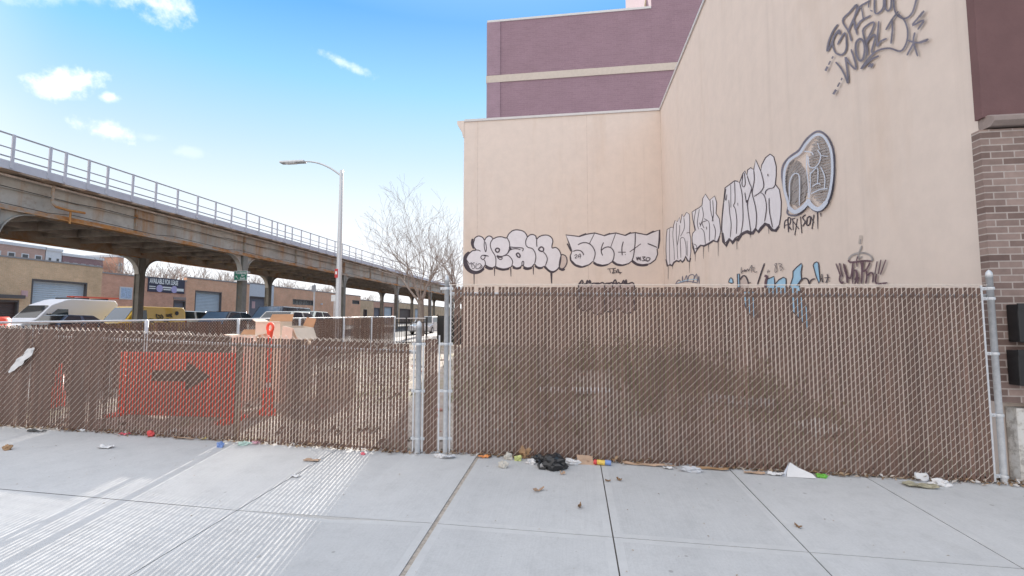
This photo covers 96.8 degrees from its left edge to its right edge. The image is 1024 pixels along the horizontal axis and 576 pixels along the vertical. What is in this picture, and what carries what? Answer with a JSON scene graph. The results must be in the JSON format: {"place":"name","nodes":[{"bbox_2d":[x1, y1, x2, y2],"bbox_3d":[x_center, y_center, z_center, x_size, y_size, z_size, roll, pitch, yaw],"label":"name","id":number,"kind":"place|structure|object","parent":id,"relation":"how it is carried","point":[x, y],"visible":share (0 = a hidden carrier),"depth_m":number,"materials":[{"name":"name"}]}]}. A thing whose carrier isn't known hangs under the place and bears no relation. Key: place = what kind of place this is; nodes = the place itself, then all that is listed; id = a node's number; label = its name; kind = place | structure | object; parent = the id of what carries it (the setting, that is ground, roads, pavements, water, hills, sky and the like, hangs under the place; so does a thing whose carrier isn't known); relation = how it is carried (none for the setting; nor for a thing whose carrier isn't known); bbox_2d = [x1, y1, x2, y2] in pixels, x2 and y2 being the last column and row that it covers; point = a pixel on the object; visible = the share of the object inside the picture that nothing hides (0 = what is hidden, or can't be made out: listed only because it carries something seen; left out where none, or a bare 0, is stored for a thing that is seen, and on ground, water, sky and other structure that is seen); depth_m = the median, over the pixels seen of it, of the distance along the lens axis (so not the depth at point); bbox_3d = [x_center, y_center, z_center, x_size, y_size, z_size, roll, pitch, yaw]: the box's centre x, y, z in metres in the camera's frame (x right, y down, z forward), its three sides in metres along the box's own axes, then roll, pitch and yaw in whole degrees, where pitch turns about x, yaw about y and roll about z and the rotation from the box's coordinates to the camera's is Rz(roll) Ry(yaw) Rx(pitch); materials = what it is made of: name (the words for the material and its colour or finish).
{"place":"outdoors","nodes":[
{"label":"outdoors","id":0,"kind":"place"},
{"bbox_2d":[2,444,12,450],"bbox_3d":[-5.370,1.692,4.849,0.101,0.063,0.075,1,-4,-17],"label":"crushed cup","id":1,"kind":"object","parent":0,"point":[6,447],"visible":1,"depth_m":4.83,"materials":[{"name":"brown paper"}]},
{"bbox_2d":[28,333,436,395],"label":"pavement","id":2,"kind":"structure","parent":0,"point":[431,336],"depth_m":28.84,"materials":[{"name":"concrete"}]},
{"bbox_2d":[279,160,342,333],"bbox_3d":[-9.662,-1.764,21.831,3.418,9.038,0.480,-1,-4,8],"label":"street lamp","id":3,"kind":"object","parent":2,"relation":"on","point":[338,269],"visible":0.8,"depth_m":21.61,"materials":[{"name":"metal"}]},
{"bbox_2d":[29,324,436,378],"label":"street","id":4,"kind":"structure","parent":0,"point":[402,331],"depth_m":44.13,"materials":[{"name":"asphalt"}]},
{"bbox_2d":[0,317,10,327],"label":"safety barrel","id":5,"kind":"object","parent":4,"relation":"on","point":[5,318],"visible":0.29,"depth_m":9.91,"materials":[{"name":"plastic"}]},
{"bbox_2d":[11,297,116,327],"bbox_3d":[-31.605,2.111,31.945,2.480,2.905,6.337,-1,-4,8],"label":"cargo van","id":6,"kind":"object","parent":4,"relation":"on","point":[100,309],"visible":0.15,"depth_m":31.56,"materials":[{"name":"white paint"}]},
{"bbox_2d":[67,296,118,298],"bbox_3d":[-30.974,0.715,33.731,0.460,0.090,3.362,-1,-4,8],"label":"roof ladder","id":7,"kind":"object","parent":6,"relation":"on","point":[92,297],"visible":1,"depth_m":33.39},
{"bbox_2d":[18,315,120,340],"bbox_3d":[-21.653,2.104,21.913,2.200,1.606,4.663,-1,-4,8],"label":"parked car","id":8,"kind":"object","parent":4,"relation":"on","point":[62,317],"visible":0.07,"depth_m":21.52,"materials":[{"name":"blue paint"}]},
{"bbox_2d":[103,306,186,332],"bbox_3d":[-27.898,2.544,33.972,2.480,2.294,6.493,-1,-4,8],"label":"delivery van","id":9,"kind":"object","parent":4,"relation":"on","point":[122,313],"visible":0.34,"depth_m":33.99,"materials":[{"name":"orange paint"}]},
{"bbox_2d":[185,311,205,326],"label":"parked car","id":10,"kind":"object","parent":4,"relation":"on","point":[194,315],"visible":0.06,"depth_m":40.64,"materials":[{"name":"grey paint"}]},
{"bbox_2d":[179,311,250,345],"bbox_3d":[-15.735,2.185,24.834,2.250,1.808,4.663,-1,-4,8],"label":"parked car","id":11,"kind":"object","parent":4,"relation":"on","point":[219,314],"visible":0.09,"depth_m":24.33,"materials":[{"name":"grey paint"}]},
{"bbox_2d":[0,130,462,333],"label":"elevated railway","id":12,"kind":"object","parent":4,"relation":"on","point":[49,208],"visible":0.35,"depth_m":27.13,"materials":[{"name":"metal"}]},
{"bbox_2d":[234,271,249,280],"bbox_3d":[-17.803,-0.800,30.073,0.970,0.638,0.406,-1,-4,8],"label":"street sign","id":13,"kind":"object","parent":12,"relation":"attached to","point":[240,275],"visible":1,"depth_m":29.88,"materials":[{"name":"metal"}]},
{"bbox_2d":[230,311,317,336],"bbox_3d":[-10.248,1.927,20.447,2.200,1.753,4.663,-1,-4,8],"label":"parked car","id":14,"kind":"object","parent":4,"relation":"on","point":[268,314],"visible":0.04,"depth_m":20.09,"materials":[{"name":"grey paint"}]},
{"bbox_2d":[244,306,310,328],"bbox_3d":[-13.562,2.131,26.367,2.350,2.113,4.963,-1,-4,8],"label":"parked car","id":15,"kind":"object","parent":4,"relation":"on","point":[260,311],"visible":0.1,"depth_m":25.67,"materials":[{"name":"blue paint"}]},
{"bbox_2d":[312,284,315,310],"bbox_3d":[-14.639,1.671,33.582,0.320,3.898,0.140,-1,-4,8],"label":"sign post","id":16,"kind":"object","parent":4,"relation":"on","point":[314,288],"visible":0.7,"depth_m":33.62,"materials":[{"name":"metal"}]},
{"bbox_2d":[298,311,332,320],"bbox_3d":[-11.705,2.251,26.096,2.200,1.832,4.663,-1,-4,8],"label":"parked car","id":17,"kind":"object","parent":4,"relation":"on","point":[318,314],"visible":0.05,"depth_m":25.91,"materials":[{"name":"grey paint"}]},
{"bbox_2d":[331,295,334,324],"bbox_3d":[-10.128,1.756,25.850,0.340,2.728,0.080,-1,-4,8],"label":"parking sign","id":18,"kind":"object","parent":4,"relation":"on","point":[332,297],"visible":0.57,"depth_m":25.89,"materials":[{"name":"metal"}]},
{"bbox_2d":[408,316,436,333],"bbox_3d":[-7.678,3.363,41.327,2.300,1.562,4.763,-1,-4,8],"label":"parked car","id":19,"kind":"object","parent":4,"relation":"on","point":[432,324],"visible":0.41,"depth_m":39.91,"materials":[{"name":"white paint"}]},
{"bbox_2d":[0,0,625,308],"label":"sky","id":20,"kind":"structure","parent":0,"point":[206,99],"materials":[{"name":"blue"}]},
{"bbox_2d":[13,339,989,475],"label":"lot ground","id":21,"kind":"structure","parent":0,"point":[410,402],"depth_m":6.26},
{"bbox_2d":[51,364,65,407],"bbox_3d":[-6.868,1.609,6.885,0.360,0.916,0.360,-1,-4,8],"label":"traffic cone","id":22,"kind":"object","parent":21,"relation":"on","point":[57,389],"visible":0.11,"depth_m":6.86,"materials":[{"name":"orange plastic"}]},
{"bbox_2d":[109,352,247,425],"bbox_3d":[-4.662,1.421,6.372,1.928,1.034,0.450,-1,-4,8],"label":"arrow sign","id":23,"kind":"object","parent":21,"relation":"on","point":[178,385],"visible":0.2,"depth_m":6.35,"materials":[{"name":"red plastic"}]},
{"bbox_2d":[0,316,395,401],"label":"lot side fence","id":24,"kind":"object","parent":21,"relation":"on","point":[326,329],"visible":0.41,"depth_m":10.39,"materials":[{"name":"metal"}]},
{"bbox_2d":[224,329,266,400],"bbox_3d":[-4.673,1.364,8.072,0.662,1.242,0.498,1,-4,-9],"label":"cardboard box","id":25,"kind":"object","parent":21,"relation":"on","point":[248,332],"visible":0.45,"depth_m":7.86,"materials":[{"name":"cardboard"}]},
{"bbox_2d":[259,322,275,415],"bbox_3d":[-3.567,1.186,6.670,0.240,1.369,0.234,-1,-4,8],"label":"delineator post","id":26,"kind":"object","parent":21,"relation":"on","point":[270,332],"visible":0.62,"depth_m":6.67,"materials":[{"name":"orange plastic"}]},
{"bbox_2d":[252,314,293,397],"bbox_3d":[-4.348,1.209,8.247,0.503,1.474,0.557,0,-4,-1],"label":"cardboard box","id":27,"kind":"object","parent":21,"relation":"on","point":[279,321],"visible":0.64,"depth_m":8.02,"materials":[{"name":"cardboard"}]},
{"bbox_2d":[275,317,316,403],"bbox_3d":[-3.658,1.222,7.772,0.532,1.448,0.455,-2,-5,28],"label":"cardboard box","id":28,"kind":"object","parent":21,"relation":"on","point":[306,330],"visible":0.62,"depth_m":7.65,"materials":[{"name":"cardboard"}]},
{"bbox_2d":[313,370,353,399],"bbox_3d":[-3.221,1.742,8.176,0.713,0.472,0.400,2,-4,-21],"label":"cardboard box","id":29,"kind":"object","parent":21,"relation":"on","point":[334,383],"visible":0.13,"depth_m":8.02,"materials":[{"name":"cardboard"}]},
{"bbox_2d":[396,317,427,346],"bbox_3d":[-4.624,2.113,20.960,1.487,1.522,0.070,-1,-4,8],"label":"picket fence","id":30,"kind":"object","parent":21,"relation":"on","point":[411,322],"visible":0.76,"depth_m":20.96,"materials":[{"name":"metal"}]},
{"bbox_2d":[437,315,460,344],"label":"black gate","id":31,"kind":"structure","parent":21,"relation":"on","point":[440,325],"depth_m":21.76,"materials":[{"name":"metal"}]},
{"bbox_2d":[26,354,934,467],"bbox_3d":[-0.753,1.970,10.120,11.824,0.600,9.966,-1,-4,8],"label":"rubble","id":32,"kind":"object","parent":21,"relation":"on","point":[441,409],"visible":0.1,"depth_m":6.34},
{"bbox_2d":[540,408,576,419],"bbox_3d":[0.634,1.783,6.465,0.500,0.109,0.304,1,-4,-9],"label":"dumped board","id":33,"kind":"object","parent":21,"relation":"on","point":[554,413],"visible":0.14,"depth_m":6.36,"materials":[{"name":"wood"}]},
{"bbox_2d":[540,387,609,393],"bbox_3d":[1.164,1.671,7.413,1.500,0.074,0.205,0,-4,5],"label":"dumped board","id":34,"kind":"object","parent":21,"relation":"on","point":[583,390],"visible":0.21,"depth_m":7.35,"materials":[{"name":"brown wood"}]},
{"bbox_2d":[359,333,893,451],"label":"weeds","id":35,"kind":"object","parent":21,"relation":"on","point":[650,383],"visible":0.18,"depth_m":7.25,"materials":[{"name":"plant"}]},
{"bbox_2d":[705,394,773,409],"bbox_3d":[3.341,1.675,6.714,0.900,0.122,0.254,-2,-5,31],"label":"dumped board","id":36,"kind":"object","parent":21,"relation":"on","point":[748,401],"visible":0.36,"depth_m":6.61,"materials":[{"name":"wood"}]},
{"bbox_2d":[794,418,845,436],"bbox_3d":[3.928,1.784,5.818,0.600,0.135,0.352,2,-4,-27],"label":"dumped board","id":37,"kind":"object","parent":21,"relation":"on","point":[819,428],"visible":0.21,"depth_m":5.75,"materials":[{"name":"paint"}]},
{"bbox_2d":[0,426,1023,575],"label":"sidewalk","id":38,"kind":"structure","parent":0,"point":[132,505],"depth_m":3.47,"materials":[{"name":"concrete"}]},
{"bbox_2d":[27,429,46,431],"bbox_3d":[-5.732,1.720,5.492,0.234,0.029,0.034,0,-4,-1],"label":"dark strip","id":39,"kind":"object","parent":38,"relation":"on","point":[32,430],"visible":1,"depth_m":5.49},
{"bbox_2d":[97,444,114,447],"bbox_3d":[-4.429,1.724,4.965,0.152,0.037,0.077,1,-4,-10],"label":"paper scrap","id":40,"kind":"object","parent":38,"relation":"on","point":[103,446],"visible":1,"depth_m":4.96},
{"bbox_2d":[147,430,154,436],"bbox_3d":[-4.298,1.729,5.419,0.079,0.076,0.089,4,-6,-44],"label":"red cup","id":41,"kind":"object","parent":38,"relation":"on","point":[151,433],"visible":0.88,"depth_m":5.40,"materials":[{"name":"plastic"}]},
{"bbox_2d":[0,321,425,454],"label":"chain link fence","id":42,"kind":"object","parent":38,"relation":"on","point":[42,381],"visible":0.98,"depth_m":5.35,"materials":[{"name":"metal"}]},
{"bbox_2d":[8,347,34,372],"bbox_3d":[-6.137,0.901,5.691,0.370,0.328,0.022,-1,-4,8],"label":"torn plastic","id":43,"kind":"object","parent":42,"relation":"attached to","point":[28,353],"visible":1,"depth_m":5.69,"materials":[{"name":"white plastic"}]},
{"bbox_2d":[216,441,224,447],"bbox_3d":[-3.255,1.743,5.078,0.085,0.067,0.067,-4,-5,42],"label":"blue wrapper","id":44,"kind":"object","parent":38,"relation":"on","point":[220,444],"visible":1,"depth_m":5.06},
{"bbox_2d":[238,440,252,445],"bbox_3d":[-3.036,1.758,5.173,0.174,0.052,0.074,1,-4,-9],"label":"mint wrapper","id":45,"kind":"object","parent":38,"relation":"on","point":[244,443],"visible":1,"depth_m":5.15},
{"bbox_2d":[303,458,320,460],"bbox_3d":[-2.067,1.771,4.700,0.181,0.022,0.064,0,-4,5],"label":"card piece","id":46,"kind":"object","parent":38,"relation":"on","point":[308,459],"visible":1,"depth_m":4.69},
{"bbox_2d":[423,335,439,453],"bbox_3d":[-0.882,1.200,4.992,0.180,1.357,0.016,-1,-4,8],"label":"narrow fence panel","id":47,"kind":"object","parent":38,"relation":"on","point":[431,386],"visible":0.95,"depth_m":4.99,"materials":[{"name":"metal"}]},
{"bbox_2d":[434,453,446,457],"bbox_3d":[-0.755,1.776,4.829,0.161,0.040,0.088,-2,-4,22],"label":"tissue","id":48,"kind":"object","parent":38,"relation":"on","point":[440,455],"visible":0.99,"depth_m":4.81,"materials":[{"name":"white paper"}]},
{"bbox_2d":[498,460,508,468],"bbox_3d":[-0.087,1.753,4.530,0.092,0.064,0.090,2,-5,-30],"label":"fibre lump","id":49,"kind":"object","parent":38,"relation":"on","point":[503,464],"visible":1,"depth_m":4.51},
{"bbox_2d":[504,452,512,459],"bbox_3d":[-0.040,1.754,4.767,0.100,0.082,0.065,-1,-4,8],"label":"fibre lump","id":50,"kind":"object","parent":38,"relation":"on","point":[507,456],"visible":1,"depth_m":4.75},
{"bbox_2d":[0,423,1023,575],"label":"leaf litter","id":51,"kind":"object","parent":38,"relation":"on","point":[1011,482],"visible":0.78,"depth_m":4.70,"materials":[{"name":"plant"}]},
{"bbox_2d":[514,455,521,460],"bbox_3d":[0.063,1.766,4.737,0.088,0.057,0.074,-1,-4,8],"label":"lime wrapper","id":52,"kind":"object","parent":38,"relation":"on","point":[518,458],"visible":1,"depth_m":4.72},
{"bbox_2d":[519,445,530,458],"bbox_3d":[0.133,1.731,4.823,0.150,0.136,0.103,-1,-4,8],"label":"paper bag","id":53,"kind":"object","parent":38,"relation":"on","point":[525,453],"visible":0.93,"depth_m":4.80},
{"bbox_2d":[525,459,535,464],"bbox_3d":[0.187,1.764,4.644,0.116,0.056,0.077,-1,-4,8],"label":"tissue","id":54,"kind":"object","parent":38,"relation":"on","point":[531,461],"visible":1,"depth_m":4.63,"materials":[{"name":"white paper"}]},
{"bbox_2d":[533,452,568,471],"bbox_3d":[0.350,1.718,4.567,0.422,0.151,0.246,-3,-5,40],"label":"plastic bag","id":55,"kind":"object","parent":38,"relation":"on","point":[555,461],"visible":0.93,"depth_m":4.46,"materials":[{"name":"black"}]},
{"bbox_2d":[565,458,581,464],"bbox_3d":[0.605,1.766,4.638,0.211,0.061,0.108,-1,-4,8],"label":"tissue","id":56,"kind":"object","parent":38,"relation":"on","point":[569,461],"visible":0.79,"depth_m":4.62,"materials":[{"name":"white paper"}]},
{"bbox_2d":[576,454,594,464],"bbox_3d":[0.753,1.767,4.669,0.178,0.020,0.130,0,34,5],"label":"card piece","id":57,"kind":"object","parent":38,"relation":"on","point":[583,459],"visible":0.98,"depth_m":4.68,"materials":[{"name":"cardboard"}]},
{"bbox_2d":[593,459,610,464],"bbox_3d":[0.918,1.772,4.624,0.181,0.052,0.060,-1,-4,8],"label":"snack tube","id":58,"kind":"object","parent":38,"relation":"on","point":[601,462],"visible":1,"depth_m":4.61,"materials":[{"name":"cardboard"}]},
{"bbox_2d":[622,461,674,465],"bbox_3d":[1.387,1.783,4.616,0.534,0.030,0.051,-1,-4,11],"label":"card strip","id":59,"kind":"object","parent":38,"relation":"on","point":[633,463],"visible":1,"depth_m":4.62,"materials":[{"name":"cardboard"}]},
{"bbox_2d":[678,466,701,472],"bbox_3d":[1.757,1.777,4.465,0.246,0.050,0.092,-1,-4,8],"label":"clear wrapper","id":60,"kind":"object","parent":38,"relation":"on","point":[693,469],"visible":1,"depth_m":4.44,"materials":[{"name":"plastic"}]},
{"bbox_2d":[690,466,727,469],"bbox_3d":[1.964,1.790,4.528,0.370,0.022,0.046,-1,-4,11],"label":"card strip","id":61,"kind":"object","parent":38,"relation":"on","point":[704,467],"visible":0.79,"depth_m":4.52,"materials":[{"name":"cardboard"}]},
{"bbox_2d":[439,270,1008,485],"bbox_3d":[1.901,0.962,4.650,5.440,2.270,0.106,-1,-4,8],"label":"tall chain link fence","id":62,"kind":"object","parent":38,"relation":"on","point":[563,429],"visible":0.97,"depth_m":4.59,"materials":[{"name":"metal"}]},
{"bbox_2d":[744,471,764,473],"bbox_3d":[2.360,1.791,4.424,0.200,0.020,0.054,-1,-4,10],"label":"card piece","id":63,"kind":"object","parent":38,"relation":"on","point":[757,472],"visible":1,"depth_m":4.42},
{"bbox_2d":[766,471,784,474],"bbox_3d":[2.546,1.784,4.389,0.163,0.034,0.055,-1,-4,11],"label":"paper scrap","id":64,"kind":"object","parent":38,"relation":"on","point":[772,473],"visible":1,"depth_m":4.38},
{"bbox_2d":[782,463,815,477],"bbox_3d":[2.743,1.749,4.373,0.292,0.117,0.088,-1,-4,10],"label":"folded sheet","id":65,"kind":"object","parent":38,"relation":"on","point":[792,470],"visible":1,"depth_m":4.36,"materials":[{"name":"white paper"}]},
{"bbox_2d":[816,473,827,478],"bbox_3d":[2.963,1.791,4.347,0.117,0.038,0.073,-1,-4,8],"label":"green wrapper","id":66,"kind":"object","parent":38,"relation":"on","point":[824,476],"visible":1,"depth_m":4.33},
{"bbox_2d":[901,480,939,488],"bbox_3d":[3.724,1.790,4.146,0.283,0.029,0.117,-1,-4,11],"label":"newspaper","id":67,"kind":"object","parent":38,"relation":"on","point":[912,483],"visible":1,"depth_m":4.14,"materials":[{"name":"paper"}]},
{"bbox_2d":[914,471,928,481],"bbox_3d":[3.867,1.773,4.299,0.121,0.094,0.067,-1,-4,8],"label":"paper cup lid","id":68,"kind":"object","parent":38,"relation":"on","point":[922,477],"visible":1,"depth_m":4.29,"materials":[{"name":"paper"}]},
{"bbox_2d":[927,478,952,486],"bbox_3d":[3.933,1.784,4.187,0.187,0.061,0.101,-1,-4,8],"label":"paper bag","id":69,"kind":"object","parent":38,"relation":"on","point":[941,482],"visible":0.98,"depth_m":4.16,"materials":[{"name":"paper"}]},
{"bbox_2d":[301,339,930,475],"bbox_3d":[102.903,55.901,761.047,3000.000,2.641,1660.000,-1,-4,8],"label":"ground","id":70,"kind":"structure","parent":0,"point":[629,459],"depth_m":5.45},
{"bbox_2d":[0,241,46,259],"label":"apartment block","id":71,"kind":"structure","parent":70,"relation":"on","point":[21,250],"depth_m":62.50,"materials":[{"name":"pink brick"}]},
{"bbox_2d":[7,251,15,255],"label":"window","id":72,"kind":"structure","parent":71,"relation":"in","point":[8,253],"depth_m":61.25,"materials":[{"name":"grey"}]},
{"bbox_2d":[21,253,28,257],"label":"window","id":73,"kind":"structure","parent":71,"relation":"in","point":[24,255],"depth_m":62.76,"materials":[{"name":"grey"}]},
{"bbox_2d":[0,255,102,318],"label":"warehouse","id":74,"kind":"structure","parent":70,"relation":"on","point":[38,280],"depth_m":34.55,"materials":[{"name":"beige brick"}]},
{"bbox_2d":[21,290,27,296],"bbox_3d":[-35.829,0.410,33.435,0.057,0.455,0.399,-1,-4,8],"label":"notice board","id":75,"kind":"object","parent":74,"relation":"attached to","point":[23,292],"visible":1,"depth_m":33.41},
{"bbox_2d":[45,248,62,261],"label":"apartment block","id":76,"kind":"structure","parent":70,"relation":"on","point":[52,254],"depth_m":66.29,"materials":[{"name":"grey"}]},
{"bbox_2d":[61,253,103,265],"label":"apartment block","id":77,"kind":"structure","parent":70,"relation":"on","point":[77,259],"depth_m":70.05,"materials":[{"name":"brown"}]},
{"bbox_2d":[84,255,123,272],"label":"apartment block","id":78,"kind":"structure","parent":70,"relation":"on","point":[115,258],"depth_m":75.78,"materials":[{"name":"red brick"}]},
{"bbox_2d":[94,255,151,276],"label":"bare tree","id":79,"kind":"object","parent":70,"relation":"on","point":[118,267],"visible":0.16,"depth_m":55.84,"materials":[{"name":"plant"}]},
{"bbox_2d":[101,272,186,309],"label":"warehouse","id":80,"kind":"structure","parent":70,"relation":"on","point":[112,283],"depth_m":41.62,"materials":[{"name":"red brick"}]},
{"bbox_2d":[119,287,132,299],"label":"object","id":81,"kind":"object","parent":80,"relation":"attached to","point":[125,293],"visible":1,"depth_m":41.03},
{"bbox_2d":[147,277,184,293],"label":"lease banner","id":82,"kind":"object","parent":80,"relation":"attached to","point":[163,285],"visible":1,"depth_m":44.98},
{"bbox_2d":[173,300,185,309],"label":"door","id":83,"kind":"structure","parent":80,"relation":"in","point":[176,303],"depth_m":46.84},
{"bbox_2d":[118,263,177,277],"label":"bare tree","id":84,"kind":"object","parent":70,"relation":"on","point":[154,271],"visible":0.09,"depth_m":56.86,"materials":[{"name":"plant"}]},
{"bbox_2d":[132,263,193,278],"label":"bare tree","id":85,"kind":"object","parent":70,"relation":"on","point":[159,268],"visible":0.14,"depth_m":65.77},
{"bbox_2d":[163,263,206,279],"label":"bare tree","id":86,"kind":"object","parent":70,"relation":"on","point":[173,275],"visible":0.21,"depth_m":58.06,"materials":[{"name":"plant"}]},
{"bbox_2d":[195,267,227,280],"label":"bare tree","id":87,"kind":"object","parent":70,"relation":"on","point":[205,274],"visible":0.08,"depth_m":68.83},
{"bbox_2d":[183,277,249,313],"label":"warehouse","id":88,"kind":"structure","parent":70,"relation":"on","point":[205,295],"depth_m":50.86,"materials":[{"name":"beige brick"}]},
{"bbox_2d":[198,271,235,281],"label":"bare tree","id":89,"kind":"object","parent":70,"relation":"on","point":[221,276],"visible":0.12,"depth_m":67.01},
{"bbox_2d":[210,272,247,281],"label":"bare tree","id":90,"kind":"object","parent":70,"relation":"on","point":[218,276],"visible":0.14,"depth_m":79.55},
{"bbox_2d":[247,282,273,316],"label":"warehouse","id":91,"kind":"structure","parent":70,"relation":"on","point":[256,295],"depth_m":58.15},
{"bbox_2d":[249,296,264,316],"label":"door","id":92,"kind":"structure","parent":91,"relation":"in","point":[259,301],"depth_m":58.05,"materials":[{"name":"metal"}]},
{"bbox_2d":[248,276,289,286],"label":"bare tree","id":93,"kind":"object","parent":70,"relation":"on","point":[255,278],"visible":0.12,"depth_m":79.12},
{"bbox_2d":[276,279,311,289],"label":"bare tree","id":94,"kind":"object","parent":70,"relation":"on","point":[288,284],"visible":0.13,"depth_m":89.32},
{"bbox_2d":[273,286,360,324],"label":"warehouse","id":95,"kind":"structure","parent":70,"relation":"on","point":[292,297],"depth_m":70.75,"materials":[{"name":"orange brick"}]},
{"bbox_2d":[293,299,312,305],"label":"window","id":96,"kind":"structure","parent":95,"relation":"in","point":[295,301],"depth_m":68.13,"materials":[{"name":"grey"}]},
{"bbox_2d":[360,300,373,324],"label":"warehouse","id":97,"kind":"structure","parent":70,"relation":"on","point":[366,308],"depth_m":88.81,"materials":[{"name":"beige brick"}]},
{"bbox_2d":[363,309,366,323],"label":"door","id":98,"kind":"structure","parent":97,"relation":"in","point":[364,310],"depth_m":88.34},
{"bbox_2d":[358,292,379,300],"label":"bare tree","id":99,"kind":"object","parent":70,"relation":"on","point":[363,297],"visible":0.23,"depth_m":133.85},
{"bbox_2d":[373,301,393,322],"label":"warehouse","id":100,"kind":"structure","parent":70,"relation":"on","point":[388,309],"depth_m":97.75,"materials":[{"name":"red brick"}]},
{"bbox_2d":[374,308,379,321],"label":"door","id":101,"kind":"structure","parent":100,"relation":"in","point":[376,310],"depth_m":93.72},
{"bbox_2d":[342,177,462,335],"bbox_3d":[-6.982,-1.764,34.464,11.328,11.079,12.891,-4,-5,42],"label":"bare tree","id":102,"kind":"object","parent":70,"relation":"on","point":[420,300],"visible":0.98,"depth_m":32.66,"materials":[{"name":"brown plant"}]},
{"bbox_2d":[398,302,460,323],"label":"warehouse","id":103,"kind":"structure","parent":70,"relation":"on","point":[403,310],"depth_m":114.81,"materials":[{"name":"beige brick"}]},
{"bbox_2d":[418,227,462,315],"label":"bare tree","id":104,"kind":"object","parent":70,"relation":"on","point":[452,269],"visible":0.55,"depth_m":42.87,"materials":[{"name":"brown plant"}]},
{"bbox_2d":[486,0,701,117],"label":"brick tower","id":105,"kind":"structure","parent":70,"relation":"on","point":[627,57],"depth_m":31.77,"materials":[{"name":"brick"}]},
{"bbox_2d":[457,0,1023,481],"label":"stucco building","id":106,"kind":"structure","parent":70,"relation":"on","point":[805,144],"depth_m":8.39,"materials":[{"name":"concrete"}]},
{"bbox_2d":[1006,303,1023,341],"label":"letterbox","id":107,"kind":"object","parent":106,"relation":"attached to","point":[1015,317],"visible":1,"depth_m":4.27,"materials":[{"name":"black paint"}]},
{"bbox_2d":[1006,350,1023,385],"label":"letterbox","id":108,"kind":"object","parent":106,"relation":"attached to","point":[1015,361],"visible":1,"depth_m":4.24,"materials":[{"name":"black paint"}]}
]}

